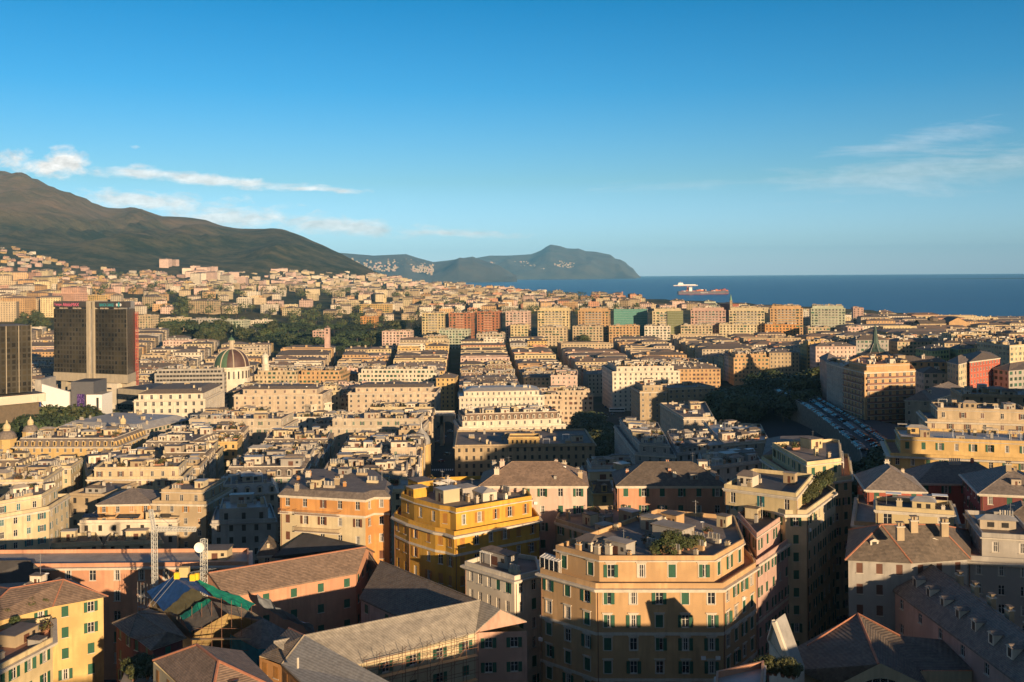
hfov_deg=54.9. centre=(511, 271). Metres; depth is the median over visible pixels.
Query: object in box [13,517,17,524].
window
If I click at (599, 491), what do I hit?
apartment building
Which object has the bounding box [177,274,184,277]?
hillside house
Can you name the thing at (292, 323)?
umbrella pine
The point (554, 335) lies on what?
apartment building
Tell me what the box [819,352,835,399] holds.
apartment building
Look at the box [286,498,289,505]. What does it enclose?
window
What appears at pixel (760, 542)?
window
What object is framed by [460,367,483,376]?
apartment building
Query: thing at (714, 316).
apartment building
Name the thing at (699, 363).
apartment building
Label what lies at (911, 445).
apartment building
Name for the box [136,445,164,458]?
apartment building
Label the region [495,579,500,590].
window
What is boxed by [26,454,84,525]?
apartment building
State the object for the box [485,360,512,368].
apartment building
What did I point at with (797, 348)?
apartment building
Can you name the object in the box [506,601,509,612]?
window
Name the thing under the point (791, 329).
apartment building
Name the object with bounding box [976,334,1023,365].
apartment building
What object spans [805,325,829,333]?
apartment building
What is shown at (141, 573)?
window
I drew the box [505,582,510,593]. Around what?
window
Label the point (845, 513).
window
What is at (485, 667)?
window
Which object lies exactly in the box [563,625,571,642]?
window
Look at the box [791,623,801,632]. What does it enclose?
window
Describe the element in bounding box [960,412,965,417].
window
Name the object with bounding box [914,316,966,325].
basilica
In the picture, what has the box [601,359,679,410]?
apartment building
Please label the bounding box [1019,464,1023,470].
window
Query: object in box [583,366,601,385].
apartment building
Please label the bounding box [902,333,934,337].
apartment building
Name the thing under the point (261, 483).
apartment building
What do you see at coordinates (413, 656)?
window
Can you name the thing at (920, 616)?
window
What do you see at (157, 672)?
window
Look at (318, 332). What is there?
apartment building
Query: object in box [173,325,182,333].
tree
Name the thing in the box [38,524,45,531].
window
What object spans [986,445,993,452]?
window
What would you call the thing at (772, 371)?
tree
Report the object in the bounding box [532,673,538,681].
window
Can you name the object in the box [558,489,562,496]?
window
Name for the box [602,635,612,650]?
window
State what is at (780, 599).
window
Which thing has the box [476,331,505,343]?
apartment building
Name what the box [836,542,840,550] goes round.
window
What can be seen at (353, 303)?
apartment building
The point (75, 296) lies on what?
tower block
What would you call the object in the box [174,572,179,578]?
sack pallet
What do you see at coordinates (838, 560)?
window
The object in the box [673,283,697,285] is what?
ferry
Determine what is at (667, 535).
potted shrub
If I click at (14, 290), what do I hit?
tower block
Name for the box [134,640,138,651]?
window
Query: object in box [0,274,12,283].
tower block
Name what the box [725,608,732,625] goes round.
window
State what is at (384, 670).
window
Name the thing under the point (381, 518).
window
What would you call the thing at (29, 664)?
window
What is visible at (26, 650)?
apartment building
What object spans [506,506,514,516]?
window
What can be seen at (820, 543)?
window
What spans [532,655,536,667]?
window
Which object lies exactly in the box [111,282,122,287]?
hillside house
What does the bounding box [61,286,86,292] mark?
tower block
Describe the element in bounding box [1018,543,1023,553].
window
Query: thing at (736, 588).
window
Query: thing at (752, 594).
window
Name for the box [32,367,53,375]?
apartment building
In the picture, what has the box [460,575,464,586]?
window
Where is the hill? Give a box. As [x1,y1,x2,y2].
[341,253,516,282]
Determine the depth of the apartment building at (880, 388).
499.47 m
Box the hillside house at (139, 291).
[128,287,142,293]
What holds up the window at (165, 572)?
in the apartment building at (115, 575)
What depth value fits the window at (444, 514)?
212.95 m
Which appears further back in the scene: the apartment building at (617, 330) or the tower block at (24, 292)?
the tower block at (24, 292)
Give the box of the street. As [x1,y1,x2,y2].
[788,391,879,624]
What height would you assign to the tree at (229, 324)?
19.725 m
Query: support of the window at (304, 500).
in the apartment building at (348, 504)
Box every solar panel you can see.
[82,513,104,517]
[117,514,140,517]
[148,513,170,517]
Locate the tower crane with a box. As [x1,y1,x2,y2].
[148,509,196,587]
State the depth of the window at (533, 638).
190.65 m
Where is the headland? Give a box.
[478,245,640,279]
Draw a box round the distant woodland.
[0,270,640,333]
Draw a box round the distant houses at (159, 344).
[32,265,1023,384]
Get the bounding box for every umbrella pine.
[0,422,22,434]
[11,410,86,426]
[13,414,99,435]
[39,404,98,420]
[161,320,190,325]
[183,323,219,329]
[251,336,283,342]
[252,322,278,327]
[266,331,301,337]
[276,341,291,344]
[279,322,309,327]
[279,326,300,331]
[283,336,320,343]
[284,342,314,345]
[287,324,309,334]
[300,331,312,336]
[305,326,324,331]
[312,336,348,344]
[324,323,344,334]
[334,330,381,345]
[336,329,360,338]
[336,345,347,350]
[341,330,370,338]
[342,323,373,329]
[342,341,370,346]
[350,323,376,330]
[376,328,400,333]
[714,402,740,421]
[720,393,771,420]
[740,375,787,383]
[742,385,789,395]
[746,372,790,381]
[752,383,790,396]
[755,397,797,421]
[758,389,782,400]
[764,374,815,381]
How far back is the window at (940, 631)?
161.29 m
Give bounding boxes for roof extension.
[230,618,285,667]
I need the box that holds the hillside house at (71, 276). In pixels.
[63,274,75,279]
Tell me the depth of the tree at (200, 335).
1308.85 m
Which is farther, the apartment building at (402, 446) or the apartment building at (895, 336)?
the apartment building at (895, 336)
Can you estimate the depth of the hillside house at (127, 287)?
2181.38 m
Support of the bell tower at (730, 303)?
on the terrain
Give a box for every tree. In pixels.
[13,317,24,323]
[27,314,41,322]
[29,316,40,325]
[35,318,50,327]
[39,403,62,415]
[52,403,92,419]
[75,411,104,419]
[85,406,104,414]
[160,324,172,330]
[169,328,179,336]
[171,322,183,329]
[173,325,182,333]
[185,320,198,330]
[193,331,206,338]
[197,326,212,337]
[206,331,217,339]
[209,326,216,331]
[211,319,228,332]
[211,331,224,339]
[224,320,232,331]
[234,326,251,339]
[246,328,254,336]
[255,328,271,341]
[263,320,278,329]
[271,326,285,332]
[278,332,298,346]
[361,329,379,346]
[387,320,406,329]
[567,413,601,426]
[567,416,597,428]
[570,410,583,422]
[578,334,590,340]
[578,420,605,435]
[582,410,607,419]
[590,429,614,441]
[590,432,612,446]
[595,440,614,449]
[595,445,613,455]
[597,426,613,432]
[599,417,614,427]
[601,422,612,430]
[602,446,614,453]
[703,389,736,418]
[710,401,739,421]
[716,387,736,392]
[719,393,767,422]
[730,385,750,393]
[734,395,770,422]
[762,368,787,377]
[771,388,813,419]
[780,374,813,386]
[783,373,821,397]
[795,366,819,379]
[852,460,864,471]
[852,476,856,494]
[852,477,856,496]
[860,453,883,470]
[861,464,879,470]
[864,448,883,456]
[867,446,883,451]
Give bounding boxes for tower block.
[0,271,11,274]
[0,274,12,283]
[0,288,19,293]
[0,294,15,297]
[0,296,35,317]
[0,300,18,321]
[1,281,17,284]
[9,284,34,290]
[12,271,26,279]
[13,279,36,283]
[20,290,31,295]
[27,291,47,296]
[28,271,40,278]
[29,296,39,310]
[34,280,50,288]
[34,284,47,290]
[35,269,52,275]
[35,276,57,288]
[39,289,61,292]
[40,296,62,316]
[52,292,87,300]
[57,281,73,289]
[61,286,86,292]
[62,283,80,286]
[159,259,168,267]
[172,259,178,265]
[185,271,194,279]
[228,271,238,276]
[234,277,247,284]
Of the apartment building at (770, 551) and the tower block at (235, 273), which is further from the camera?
the tower block at (235, 273)
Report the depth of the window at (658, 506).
232.74 m
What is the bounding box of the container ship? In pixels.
[677,287,728,293]
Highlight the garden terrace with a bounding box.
[121,673,152,681]
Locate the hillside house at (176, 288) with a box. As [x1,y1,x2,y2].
[170,286,180,292]
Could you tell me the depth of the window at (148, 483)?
358.01 m
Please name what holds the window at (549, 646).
in the apartment building at (620, 602)
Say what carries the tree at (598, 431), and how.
on the terrain
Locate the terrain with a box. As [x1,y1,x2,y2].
[0,171,1023,681]
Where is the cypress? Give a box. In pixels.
[231,323,235,334]
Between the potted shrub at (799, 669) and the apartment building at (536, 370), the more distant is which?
the apartment building at (536, 370)
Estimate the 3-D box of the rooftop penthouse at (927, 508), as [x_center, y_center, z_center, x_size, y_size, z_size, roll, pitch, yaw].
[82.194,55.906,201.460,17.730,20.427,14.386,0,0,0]
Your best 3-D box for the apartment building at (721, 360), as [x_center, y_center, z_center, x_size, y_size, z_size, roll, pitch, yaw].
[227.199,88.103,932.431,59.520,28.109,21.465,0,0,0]
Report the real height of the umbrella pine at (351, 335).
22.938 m
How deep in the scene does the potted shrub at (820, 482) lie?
216.46 m
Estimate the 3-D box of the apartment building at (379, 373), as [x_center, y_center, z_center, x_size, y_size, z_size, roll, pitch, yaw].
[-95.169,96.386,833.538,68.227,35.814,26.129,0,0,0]
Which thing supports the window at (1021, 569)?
in the apartment building at (995, 564)
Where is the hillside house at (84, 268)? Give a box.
[81,267,89,270]
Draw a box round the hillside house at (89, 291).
[87,287,91,294]
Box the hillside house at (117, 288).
[112,285,120,293]
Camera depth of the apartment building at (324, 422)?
553.03 m
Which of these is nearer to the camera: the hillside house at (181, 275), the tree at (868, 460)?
the tree at (868, 460)
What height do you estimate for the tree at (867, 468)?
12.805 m
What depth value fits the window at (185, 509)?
299.72 m
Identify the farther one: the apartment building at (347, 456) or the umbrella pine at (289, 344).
the umbrella pine at (289, 344)
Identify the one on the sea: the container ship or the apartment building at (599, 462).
the container ship
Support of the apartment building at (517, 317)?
on the terrain
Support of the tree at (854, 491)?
on the terrain
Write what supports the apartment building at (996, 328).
on the terrain
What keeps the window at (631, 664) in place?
in the apartment building at (620, 602)
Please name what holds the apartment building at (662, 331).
on the terrain
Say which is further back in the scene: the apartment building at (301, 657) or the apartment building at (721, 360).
the apartment building at (721, 360)
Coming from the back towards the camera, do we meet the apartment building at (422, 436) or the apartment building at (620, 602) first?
the apartment building at (422, 436)
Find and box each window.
[0,506,5,513]
[0,544,5,549]
[1,673,4,681]
[9,665,19,681]
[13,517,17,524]
[13,529,17,536]
[13,542,18,549]
[16,503,20,510]
[24,656,35,672]
[25,539,32,546]
[26,527,31,534]
[32,501,36,507]
[34,610,47,618]
[38,512,45,519]
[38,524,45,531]
[38,537,45,543]
[40,649,49,664]
[40,671,49,681]
[58,668,72,680]
[61,606,68,617]
[61,626,68,638]
[61,647,69,659]
[65,571,71,578]
[84,600,97,612]
[84,621,97,633]
[87,663,94,674]
[88,642,94,653]
[89,570,95,580]
[96,471,102,476]
[100,506,107,512]
[113,570,120,580]
[113,590,120,601]
[114,611,120,620]
[118,471,123,476]
[118,669,122,681]
[126,635,129,646]
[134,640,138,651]
[137,570,144,580]
[138,590,143,600]
[142,506,148,511]
[146,481,152,485]
[156,669,158,681]
[162,570,168,580]
[165,646,170,653]
[182,506,188,512]
[262,662,267,675]
[263,593,268,598]
[273,666,278,679]
[285,514,289,522]
[285,531,289,539]
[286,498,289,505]
[290,588,297,597]
[291,609,297,617]
[300,515,307,523]
[303,499,306,506]
[317,583,324,592]
[317,604,324,613]
[318,517,326,525]
[318,625,323,631]
[320,500,326,507]
[338,501,341,508]
[338,518,342,526]
[343,578,350,587]
[344,599,349,607]
[344,619,349,625]
[353,519,361,527]
[356,502,359,510]
[356,536,359,543]
[364,604,367,614]
[378,499,383,507]
[378,660,391,673]
[379,516,383,524]
[379,533,384,541]
[379,550,383,558]
[406,653,420,666]
[412,528,417,538]
[412,546,417,557]
[419,507,421,517]
[425,569,431,580]
[426,533,429,542]
[426,551,430,561]
[431,511,434,521]
[433,646,446,659]
[433,671,446,681]
[438,535,442,545]
[439,554,442,564]
[439,573,442,583]
[442,513,446,523]
[446,555,452,567]
[448,575,451,586]
[459,640,471,652]
[460,537,464,547]
[460,556,464,567]
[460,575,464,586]
[461,514,466,525]
[462,665,469,677]
[469,571,472,581]
[475,511,483,522]
[475,535,479,544]
[477,574,481,584]
[481,638,495,648]
[481,662,496,672]
[486,576,490,587]
[488,532,493,542]
[492,508,499,519]
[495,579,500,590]
[497,598,499,607]
[501,529,509,539]
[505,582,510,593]
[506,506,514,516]
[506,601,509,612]
[506,637,521,647]
[507,661,521,671]
[516,527,520,536]
[517,545,520,553]
[519,583,522,593]
[519,601,523,613]
[522,503,528,514]
[528,542,536,552]
[530,524,536,534]
[531,579,536,590]
[532,598,536,609]
[532,617,536,628]
[532,636,535,648]
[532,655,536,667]
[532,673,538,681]
[537,489,546,496]
[539,523,547,530]
[540,506,544,513]
[540,540,545,548]
[543,578,553,591]
[544,597,552,613]
[544,619,552,635]
[544,641,553,657]
[545,663,552,679]
[557,526,563,535]
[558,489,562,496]
[558,506,562,513]
[559,552,567,568]
[562,670,572,681]
[563,603,571,619]
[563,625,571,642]
[563,648,571,664]
[564,584,570,597]
[569,529,575,538]
[573,489,582,496]
[573,506,583,513]
[581,589,590,603]
[581,631,590,648]
[582,609,590,625]
[582,654,591,671]
[586,559,594,575]
[602,612,614,627]
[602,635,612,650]
[602,658,612,673]
[603,593,614,604]
[604,562,617,577]
[623,488,628,496]
[626,612,640,627]
[626,659,640,673]
[628,593,637,604]
[628,636,638,650]
[636,562,646,577]
[639,488,648,496]
[639,505,648,513]
[652,593,666,604]
[654,612,664,627]
[654,636,666,650]
[654,659,664,673]
[657,505,666,509]
[659,488,664,496]
[666,562,677,577]
[678,488,685,496]
[678,505,682,510]
[678,613,692,627]
[678,636,692,650]
[678,659,692,673]
[680,593,689,604]
[696,489,701,496]
[697,505,700,512]
[697,562,709,577]
[704,636,718,650]
[704,659,718,673]
[706,593,715,604]
[706,613,718,627]
[712,489,721,496]
[714,505,719,513]
[717,559,720,575]
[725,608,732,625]
[726,589,729,602]
[726,631,730,648]
[726,653,730,668]
[727,552,732,569]
[730,492,735,503]
[733,583,738,597]
[734,602,738,619]
[734,625,738,641]
[734,647,740,664]
[738,546,742,562]
[741,578,748,591]
[742,597,746,613]
[742,619,747,635]
[742,641,747,658]
[750,574,753,586]
[750,591,754,607]
[750,613,754,629]
[750,635,754,651]
[757,496,764,506]
[758,538,762,549]
[758,565,762,576]
[758,585,762,597]
[763,511,770,517]
[765,560,769,571]
[766,620,769,632]
[772,595,776,606]
[773,527,776,538]
[778,551,783,562]
[779,590,782,601]
[784,499,788,509]
[785,547,789,557]
[785,585,788,596]
[790,518,800,526]
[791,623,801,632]
[793,535,798,543]
[793,553,799,561]
[793,570,799,579]
[793,606,799,614]
[794,588,798,596]
[813,528,816,538]
[818,541,821,551]
[818,575,822,585]
[832,529,835,539]
[832,546,836,555]
[835,498,840,506]
[836,528,840,535]
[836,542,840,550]
[836,557,840,565]
[842,497,849,504]
[843,600,847,607]
[844,512,847,519]
[844,526,847,534]
[856,563,863,573]
[856,584,863,594]
[857,605,863,615]
[867,678,894,681]
[876,564,882,574]
[876,585,883,595]
[877,606,883,616]
[883,514,891,522]
[896,565,903,575]
[917,613,921,625]
[918,565,922,573]
[921,442,925,449]
[936,443,943,450]
[937,563,941,570]
[937,628,941,638]
[941,486,950,493]
[947,424,953,428]
[954,444,958,450]
[955,562,959,572]
[959,645,964,658]
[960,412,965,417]
[964,424,970,428]
[969,444,976,451]
[975,565,981,574]
[983,663,989,677]
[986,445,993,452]
[987,497,992,504]
[992,542,998,552]
[998,566,1004,576]
[998,585,1005,595]
[998,604,1004,614]
[1016,426,1022,430]
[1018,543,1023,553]
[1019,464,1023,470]
[1020,446,1023,453]
[1020,568,1023,577]
[1021,606,1023,616]
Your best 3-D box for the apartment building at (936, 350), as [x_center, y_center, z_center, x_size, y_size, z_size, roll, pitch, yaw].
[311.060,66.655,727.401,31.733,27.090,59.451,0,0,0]
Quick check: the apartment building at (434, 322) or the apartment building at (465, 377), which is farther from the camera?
the apartment building at (434, 322)
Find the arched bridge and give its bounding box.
[434,410,455,445]
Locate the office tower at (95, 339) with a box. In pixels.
[53,300,138,410]
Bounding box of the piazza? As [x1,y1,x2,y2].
[858,418,905,454]
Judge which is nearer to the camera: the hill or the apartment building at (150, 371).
the apartment building at (150, 371)
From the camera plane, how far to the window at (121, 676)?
179.89 m
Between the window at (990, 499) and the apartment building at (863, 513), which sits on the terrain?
the apartment building at (863, 513)
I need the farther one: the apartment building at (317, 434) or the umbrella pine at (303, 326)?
the umbrella pine at (303, 326)
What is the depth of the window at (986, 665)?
146.71 m
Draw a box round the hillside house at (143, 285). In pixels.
[136,284,147,289]
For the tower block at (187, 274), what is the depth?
2958.05 m
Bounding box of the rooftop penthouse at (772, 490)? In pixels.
[722,468,813,513]
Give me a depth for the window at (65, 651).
183.17 m
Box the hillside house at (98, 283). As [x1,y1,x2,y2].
[92,281,101,287]
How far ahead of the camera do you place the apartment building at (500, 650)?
166.82 m
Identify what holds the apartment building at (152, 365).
on the terrain
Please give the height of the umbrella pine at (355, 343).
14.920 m
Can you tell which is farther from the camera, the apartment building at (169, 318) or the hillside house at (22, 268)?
the hillside house at (22, 268)
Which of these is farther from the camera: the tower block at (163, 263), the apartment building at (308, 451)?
the tower block at (163, 263)
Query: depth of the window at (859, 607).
179.19 m
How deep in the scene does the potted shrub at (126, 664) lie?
162.32 m
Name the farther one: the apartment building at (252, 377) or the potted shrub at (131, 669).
the apartment building at (252, 377)
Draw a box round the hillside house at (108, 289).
[105,287,113,292]
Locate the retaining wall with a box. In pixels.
[774,389,861,461]
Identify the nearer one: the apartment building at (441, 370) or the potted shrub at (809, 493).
the potted shrub at (809, 493)
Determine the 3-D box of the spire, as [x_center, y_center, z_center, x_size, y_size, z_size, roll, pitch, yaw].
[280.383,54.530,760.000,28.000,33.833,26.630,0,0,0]
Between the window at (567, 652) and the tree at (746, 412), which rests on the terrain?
the tree at (746, 412)
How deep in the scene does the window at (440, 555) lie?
211.81 m
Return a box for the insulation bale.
[179,566,189,577]
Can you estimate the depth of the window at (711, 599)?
172.96 m
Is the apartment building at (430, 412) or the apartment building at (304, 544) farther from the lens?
the apartment building at (430, 412)
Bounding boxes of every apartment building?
[0,416,149,487]
[0,445,34,466]
[0,463,63,496]
[0,481,70,549]
[0,544,252,679]
[0,555,108,681]
[0,558,52,583]
[0,616,57,681]
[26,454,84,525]
[32,362,40,367]
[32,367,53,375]
[32,373,51,381]
[32,380,60,388]
[39,361,53,367]
[51,528,102,548]
[57,410,188,439]
[69,480,137,532]
[78,509,180,548]
[84,443,141,486]
[85,452,193,489]
[88,294,106,300]
[95,485,162,519]
[104,528,163,548]
[112,608,186,681]
[132,380,224,418]
[136,379,154,385]
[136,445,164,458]
[138,314,159,328]
[139,359,158,362]
[139,361,184,367]
[139,368,157,374]
[139,374,154,380]
[142,295,166,308]
[143,427,217,446]
[150,476,233,547]
[152,643,272,681]
[155,364,228,408]
[159,355,188,365]
[160,316,191,331]
[161,443,216,478]
[166,454,208,478]
[170,422,209,431]
[186,408,299,445]
[188,431,243,474]
[189,298,220,313]
[189,439,224,478]
[191,317,220,331]
[195,546,374,633]
[204,406,234,411]
[210,420,249,455]
[210,492,276,564]
[221,470,279,542]
[222,450,311,535]
[226,318,250,331]
[232,384,251,406]
[233,381,331,414]
[238,405,268,411]
[240,382,299,386]
[244,443,320,468]
[250,373,254,380]
[251,318,272,331]
[254,366,303,383]
[256,535,279,563]
[257,364,311,372]
[259,627,388,681]
[260,438,330,465]
[263,426,335,458]
[272,533,377,579]
[273,599,526,681]
[278,465,392,564]
[282,306,300,315]
[293,410,354,430]
[298,365,349,383]
[303,401,333,411]
[312,329,324,344]
[312,415,336,429]
[314,447,325,468]
[320,381,341,410]
[323,456,414,476]
[326,379,368,385]
[326,407,429,455]
[332,453,417,476]
[335,451,376,456]
[336,361,380,369]
[339,301,360,311]
[339,383,348,392]
[339,439,386,453]
[340,388,353,411]
[341,365,357,374]
[346,432,423,475]
[347,368,356,381]
[347,380,440,427]
[348,383,359,388]
[352,430,394,436]
[358,365,439,386]
[359,303,392,312]
[359,560,477,622]
[360,315,378,327]
[366,409,433,456]
[367,401,434,450]
[377,452,420,476]
[382,329,413,349]
[382,475,411,565]
[387,438,422,475]
[391,471,542,593]
[394,361,445,367]
[395,424,427,434]
[402,408,431,464]
[404,365,444,370]
[408,433,425,476]
[416,422,431,476]
[422,311,448,337]
[423,334,446,337]
[436,372,458,409]
[437,367,443,374]
[439,327,470,348]
[449,311,474,337]
[453,403,566,453]
[453,426,596,476]
[458,382,545,409]
[459,372,517,380]
[459,376,516,381]
[459,379,519,386]
[459,380,518,388]
[460,364,484,370]
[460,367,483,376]
[460,367,514,373]
[460,545,540,681]
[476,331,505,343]
[477,309,502,332]
[478,458,588,626]
[484,369,514,375]
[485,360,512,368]
[505,310,530,341]
[511,323,529,336]
[520,365,541,384]
[522,367,567,384]
[523,372,550,387]
[535,500,759,681]
[538,306,571,339]
[538,325,567,345]
[538,385,593,423]
[542,389,562,420]
[546,364,566,368]
[550,368,577,386]
[554,504,641,544]
[573,324,603,341]
[578,306,610,340]
[579,364,606,385]
[580,366,597,386]
[580,454,632,477]
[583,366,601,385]
[585,369,601,396]
[587,469,615,505]
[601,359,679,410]
[609,323,639,342]
[610,461,636,486]
[611,459,725,513]
[613,416,676,463]
[614,306,647,335]
[630,378,666,424]
[644,324,670,342]
[647,356,704,362]
[652,307,682,333]
[659,400,714,437]
[661,359,685,363]
[661,381,715,409]
[666,427,724,463]
[671,362,720,387]
[680,322,711,333]
[688,361,713,365]
[690,305,725,333]
[698,447,760,513]
[703,419,767,458]
[714,352,723,380]
[714,660,766,681]
[718,321,756,336]
[718,352,725,380]
[720,302,738,321]
[724,348,776,381]
[728,350,769,385]
[729,305,764,331]
[729,476,837,646]
[736,504,791,681]
[751,347,768,350]
[759,436,853,618]
[763,348,799,375]
[763,431,812,455]
[764,322,799,335]
[769,304,802,334]
[785,344,796,349]
[793,344,801,371]
[800,338,833,371]
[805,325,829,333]
[809,304,844,330]
[809,340,855,370]
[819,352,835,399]
[826,357,850,408]
[832,335,856,343]
[843,354,915,425]
[844,515,970,631]
[845,325,863,331]
[848,333,888,357]
[850,494,961,527]
[851,306,863,323]
[853,458,927,504]
[879,334,914,338]
[880,423,1023,471]
[889,336,937,355]
[893,564,1023,681]
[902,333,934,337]
[903,382,962,425]
[904,458,987,523]
[905,354,946,372]
[915,343,949,360]
[915,366,946,393]
[916,399,1023,430]
[921,335,941,337]
[933,337,1000,359]
[938,330,987,339]
[946,355,968,387]
[949,342,974,358]
[949,383,1023,406]
[954,334,993,338]
[954,503,1023,629]
[958,461,1023,523]
[960,338,993,351]
[962,351,999,387]
[965,326,1023,331]
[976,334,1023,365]
[986,500,1023,522]
[988,329,1008,335]
[992,360,1023,388]
[997,329,1023,337]
[1000,335,1023,338]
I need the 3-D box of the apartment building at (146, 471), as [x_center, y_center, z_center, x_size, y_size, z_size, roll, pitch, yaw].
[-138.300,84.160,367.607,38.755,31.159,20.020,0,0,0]
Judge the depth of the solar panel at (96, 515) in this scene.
300.50 m
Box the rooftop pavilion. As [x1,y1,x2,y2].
[508,433,539,443]
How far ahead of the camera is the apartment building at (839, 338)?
882.81 m
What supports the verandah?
attached to the apartment building at (620, 602)
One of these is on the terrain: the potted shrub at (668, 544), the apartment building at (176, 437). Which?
the apartment building at (176, 437)
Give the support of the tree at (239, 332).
on the terrain
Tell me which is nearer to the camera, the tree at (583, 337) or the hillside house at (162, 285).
the tree at (583, 337)
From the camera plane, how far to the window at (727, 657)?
174.31 m
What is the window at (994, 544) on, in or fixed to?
in the apartment building at (995, 564)
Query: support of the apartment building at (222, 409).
on the terrain
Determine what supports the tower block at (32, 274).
on the terrain
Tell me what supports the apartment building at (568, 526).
on the terrain
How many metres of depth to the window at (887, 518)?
199.02 m
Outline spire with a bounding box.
[857,325,892,356]
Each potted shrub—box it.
[8,615,20,624]
[120,656,134,674]
[125,664,140,681]
[132,651,145,666]
[134,653,157,679]
[143,661,153,678]
[648,545,660,554]
[650,538,666,552]
[660,529,682,549]
[661,542,669,552]
[670,537,686,550]
[679,536,688,550]
[684,537,695,549]
[687,535,702,547]
[695,534,705,544]
[752,654,774,674]
[763,655,777,675]
[766,657,779,675]
[771,655,791,677]
[779,656,797,678]
[786,662,803,679]
[802,494,810,505]
[804,489,813,500]
[807,484,817,501]
[810,483,821,494]
[812,478,826,492]
[814,471,832,487]
[815,475,828,489]
[822,469,836,481]
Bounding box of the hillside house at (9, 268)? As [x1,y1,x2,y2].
[4,266,12,270]
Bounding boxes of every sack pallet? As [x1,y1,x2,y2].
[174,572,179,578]
[190,574,195,580]
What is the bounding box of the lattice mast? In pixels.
[194,538,207,629]
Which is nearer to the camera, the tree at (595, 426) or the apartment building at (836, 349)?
the tree at (595, 426)
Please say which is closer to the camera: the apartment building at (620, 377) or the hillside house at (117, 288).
the apartment building at (620, 377)
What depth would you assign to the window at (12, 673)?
160.19 m
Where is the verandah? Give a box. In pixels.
[540,553,561,572]
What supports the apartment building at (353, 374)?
on the terrain
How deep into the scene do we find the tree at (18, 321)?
1382.77 m
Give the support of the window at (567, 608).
in the apartment building at (620, 602)
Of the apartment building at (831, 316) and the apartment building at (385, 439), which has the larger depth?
the apartment building at (831, 316)
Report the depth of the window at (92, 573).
219.06 m
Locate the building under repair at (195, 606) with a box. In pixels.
[137,568,314,650]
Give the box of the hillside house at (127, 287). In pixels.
[125,285,132,291]
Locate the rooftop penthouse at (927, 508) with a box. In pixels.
[873,491,955,525]
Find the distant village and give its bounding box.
[352,258,574,274]
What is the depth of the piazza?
470.74 m
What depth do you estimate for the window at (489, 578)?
192.71 m
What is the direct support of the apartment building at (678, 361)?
on the terrain
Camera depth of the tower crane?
196.35 m
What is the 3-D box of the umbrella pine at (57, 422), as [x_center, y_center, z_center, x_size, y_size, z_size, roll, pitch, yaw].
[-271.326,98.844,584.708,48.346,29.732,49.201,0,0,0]
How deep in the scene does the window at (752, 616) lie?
183.21 m
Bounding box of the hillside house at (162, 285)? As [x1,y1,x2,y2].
[157,283,166,288]
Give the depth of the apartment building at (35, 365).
922.01 m
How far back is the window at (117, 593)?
219.06 m
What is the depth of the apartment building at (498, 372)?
837.85 m
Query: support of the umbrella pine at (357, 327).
on the terrain
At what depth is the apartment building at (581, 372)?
927.83 m
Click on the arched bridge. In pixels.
(441, 417)
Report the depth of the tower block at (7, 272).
2316.34 m
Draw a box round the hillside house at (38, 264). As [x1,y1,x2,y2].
[35,262,42,266]
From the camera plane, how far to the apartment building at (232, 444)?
473.80 m
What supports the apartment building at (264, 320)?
on the terrain
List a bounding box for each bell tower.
[261,352,269,369]
[324,325,329,347]
[383,294,386,302]
[729,295,731,308]
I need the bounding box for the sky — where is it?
[0,0,1023,275]
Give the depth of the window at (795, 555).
200.68 m
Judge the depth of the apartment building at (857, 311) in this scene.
1526.94 m
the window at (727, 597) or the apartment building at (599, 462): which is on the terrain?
the apartment building at (599, 462)
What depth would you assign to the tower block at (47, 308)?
1532.05 m
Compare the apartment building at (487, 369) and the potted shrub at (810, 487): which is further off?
the apartment building at (487, 369)
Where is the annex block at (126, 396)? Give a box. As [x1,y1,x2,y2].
[117,383,162,412]
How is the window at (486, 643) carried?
in the apartment building at (500, 650)
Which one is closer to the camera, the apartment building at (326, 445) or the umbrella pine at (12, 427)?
the apartment building at (326, 445)
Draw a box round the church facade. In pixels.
[767,614,803,681]
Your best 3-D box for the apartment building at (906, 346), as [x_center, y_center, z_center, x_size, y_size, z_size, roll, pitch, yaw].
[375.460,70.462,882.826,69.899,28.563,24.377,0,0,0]
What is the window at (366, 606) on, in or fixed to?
in the apartment building at (389, 590)
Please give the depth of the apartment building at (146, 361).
931.72 m
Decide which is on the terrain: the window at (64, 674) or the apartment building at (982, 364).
the apartment building at (982, 364)
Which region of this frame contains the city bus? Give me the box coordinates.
[609,408,624,411]
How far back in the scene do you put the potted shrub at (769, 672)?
135.39 m
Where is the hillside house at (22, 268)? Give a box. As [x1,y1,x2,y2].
[18,267,27,270]
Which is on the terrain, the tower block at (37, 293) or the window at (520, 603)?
the tower block at (37, 293)
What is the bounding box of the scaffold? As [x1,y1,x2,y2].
[364,630,478,681]
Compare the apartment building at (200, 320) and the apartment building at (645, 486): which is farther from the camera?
the apartment building at (200, 320)
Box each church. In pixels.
[212,335,259,408]
[798,613,971,681]
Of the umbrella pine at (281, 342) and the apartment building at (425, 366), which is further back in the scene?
the umbrella pine at (281, 342)
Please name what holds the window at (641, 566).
in the apartment building at (620, 602)
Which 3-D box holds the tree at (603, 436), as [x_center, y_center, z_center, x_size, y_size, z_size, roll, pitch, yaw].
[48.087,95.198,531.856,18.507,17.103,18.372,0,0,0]
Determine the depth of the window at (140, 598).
219.12 m
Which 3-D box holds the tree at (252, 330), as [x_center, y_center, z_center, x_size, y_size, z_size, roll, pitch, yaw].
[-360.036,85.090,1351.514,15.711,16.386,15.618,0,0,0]
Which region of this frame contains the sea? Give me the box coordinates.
[442,274,1023,315]
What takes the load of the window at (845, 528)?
in the apartment building at (810, 454)
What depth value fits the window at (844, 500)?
242.01 m
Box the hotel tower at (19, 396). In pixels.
[0,324,45,429]
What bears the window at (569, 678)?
in the apartment building at (620, 602)

